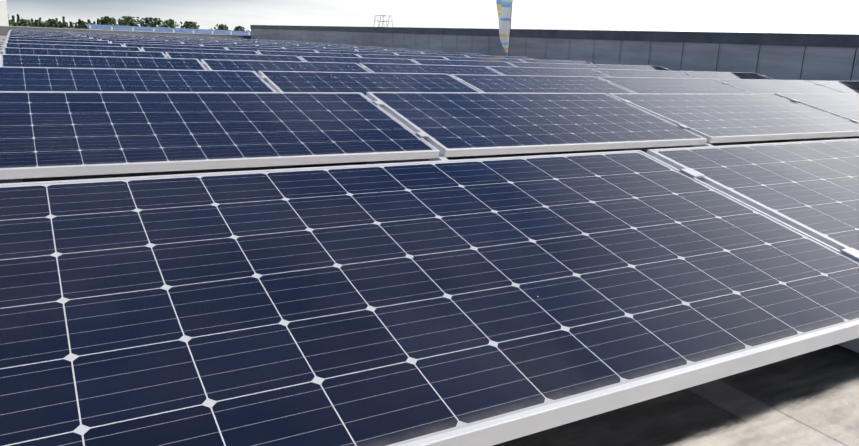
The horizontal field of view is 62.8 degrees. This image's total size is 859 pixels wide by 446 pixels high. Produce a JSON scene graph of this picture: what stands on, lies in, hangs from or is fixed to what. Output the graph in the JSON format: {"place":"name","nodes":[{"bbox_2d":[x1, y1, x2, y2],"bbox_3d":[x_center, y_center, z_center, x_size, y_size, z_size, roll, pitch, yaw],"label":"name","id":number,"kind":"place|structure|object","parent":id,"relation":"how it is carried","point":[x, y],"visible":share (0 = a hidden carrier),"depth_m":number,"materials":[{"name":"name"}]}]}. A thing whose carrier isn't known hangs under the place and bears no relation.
{"place":"outdoors","nodes":[
{"label":"outdoors","id":0,"kind":"place"},
{"bbox_2d":[0,0,8,25],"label":"white tower","id":1,"kind":"structure","parent":0,"point":[3,14],"depth_m":51.59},
{"bbox_2d":[15,19,33,26],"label":"tree","id":2,"kind":"object","parent":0,"point":[23,23],"visible":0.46,"depth_m":326.34,"materials":[{"name":"green plant"}]},
{"bbox_2d":[30,20,47,26],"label":"tree","id":3,"kind":"object","parent":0,"point":[38,23],"visible":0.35,"depth_m":335.17,"materials":[{"name":"green plant"}]},
{"bbox_2d":[45,19,58,27],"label":"tree","id":4,"kind":"object","parent":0,"point":[52,23],"visible":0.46,"depth_m":333.58,"materials":[{"name":"green plant"}]},
{"bbox_2d":[57,22,72,28],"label":"tree","id":5,"kind":"object","parent":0,"point":[63,25],"visible":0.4,"depth_m":333.71,"materials":[{"name":"green plant"}]},
{"bbox_2d":[72,20,86,28],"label":"tree","id":6,"kind":"object","parent":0,"point":[78,24],"visible":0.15,"depth_m":344.99,"materials":[{"name":"green plant"}]},
{"bbox_2d":[98,16,117,24],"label":"tree","id":7,"kind":"object","parent":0,"point":[106,20],"visible":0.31,"depth_m":291.45,"materials":[{"name":"green plant"}]},
{"bbox_2d":[116,16,140,25],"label":"tree","id":8,"kind":"object","parent":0,"point":[128,21],"visible":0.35,"depth_m":298.73,"materials":[{"name":"green plant"}]},
{"bbox_2d":[139,17,163,26],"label":"tree","id":9,"kind":"object","parent":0,"point":[148,22],"visible":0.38,"depth_m":306.98,"materials":[{"name":"green plant"}]},
{"bbox_2d":[85,24,250,35],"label":"solar panels","id":10,"kind":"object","parent":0,"point":[151,29],"depth_m":115.35,"materials":[{"name":"blue glass"}]},
{"bbox_2d":[160,19,179,27],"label":"tree","id":11,"kind":"object","parent":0,"point":[169,23],"visible":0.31,"depth_m":312.92,"materials":[{"name":"green plant"}]},
{"bbox_2d":[180,21,199,28],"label":"tree","id":12,"kind":"object","parent":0,"point":[190,25],"visible":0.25,"depth_m":320.36,"materials":[{"name":"green plant"}]},
{"bbox_2d":[209,24,227,29],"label":"tree","id":13,"kind":"object","parent":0,"point":[222,27],"visible":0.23,"depth_m":333.53,"materials":[{"name":"green plant"}]},
{"bbox_2d":[234,26,248,30],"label":"tree","id":14,"kind":"object","parent":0,"point":[238,28],"visible":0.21,"depth_m":343.57,"materials":[{"name":"green plant"}]},
{"bbox_2d":[0,36,858,445],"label":"roof deck","id":15,"kind":"structure","parent":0,"point":[810,398],"depth_m":1.47,"materials":[{"name":"grey concrete"}]},
{"bbox_2d":[0,26,250,38],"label":"parapet","id":16,"kind":"structure","parent":15,"relation":"on","point":[4,30],"depth_m":39.73,"materials":[{"name":"grey concrete"}]},
{"bbox_2d":[0,39,855,181],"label":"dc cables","id":17,"kind":"object","parent":15,"relation":"on","point":[365,162],"visible":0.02,"depth_m":4.41,"materials":[{"name":"black rubber"}]},
{"bbox_2d":[0,30,858,352],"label":"mounting brackets","id":18,"kind":"object","parent":15,"relation":"on","point":[852,344],"visible":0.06,"depth_m":3.85,"materials":[{"name":"metal"}]},
{"bbox_2d":[0,30,858,445],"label":"solar panels","id":19,"kind":"object","parent":18,"relation":"on","point":[474,302],"visible":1,"depth_m":1.54,"materials":[{"name":"blue glass"}]},
{"bbox_2d":[496,0,511,55],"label":"beach flag","id":20,"kind":"object","parent":15,"relation":"on","point":[504,9],"visible":0.85,"depth_m":19.93,"materials":[{"name":"fabric"}]},
{"bbox_2d":[6,0,858,33],"label":"sky","id":21,"kind":"structure","parent":0,"point":[740,16],"materials":[{"name":"white"}]},
{"bbox_2d":[250,25,858,80],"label":"side wall","id":22,"kind":"structure","parent":0,"point":[797,56],"depth_m":17.42,"materials":[{"name":"grey"}]},
{"bbox_2d":[373,15,392,26],"bbox_3d":[-1.961,-8.547,29.809,0.422,0.480,1.061,-6,17,-29],"label":"roof access ladder","id":23,"kind":"object","parent":22,"relation":"on","point":[388,21],"visible":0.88,"depth_m":29.78,"materials":[{"name":"metal"}]}
]}

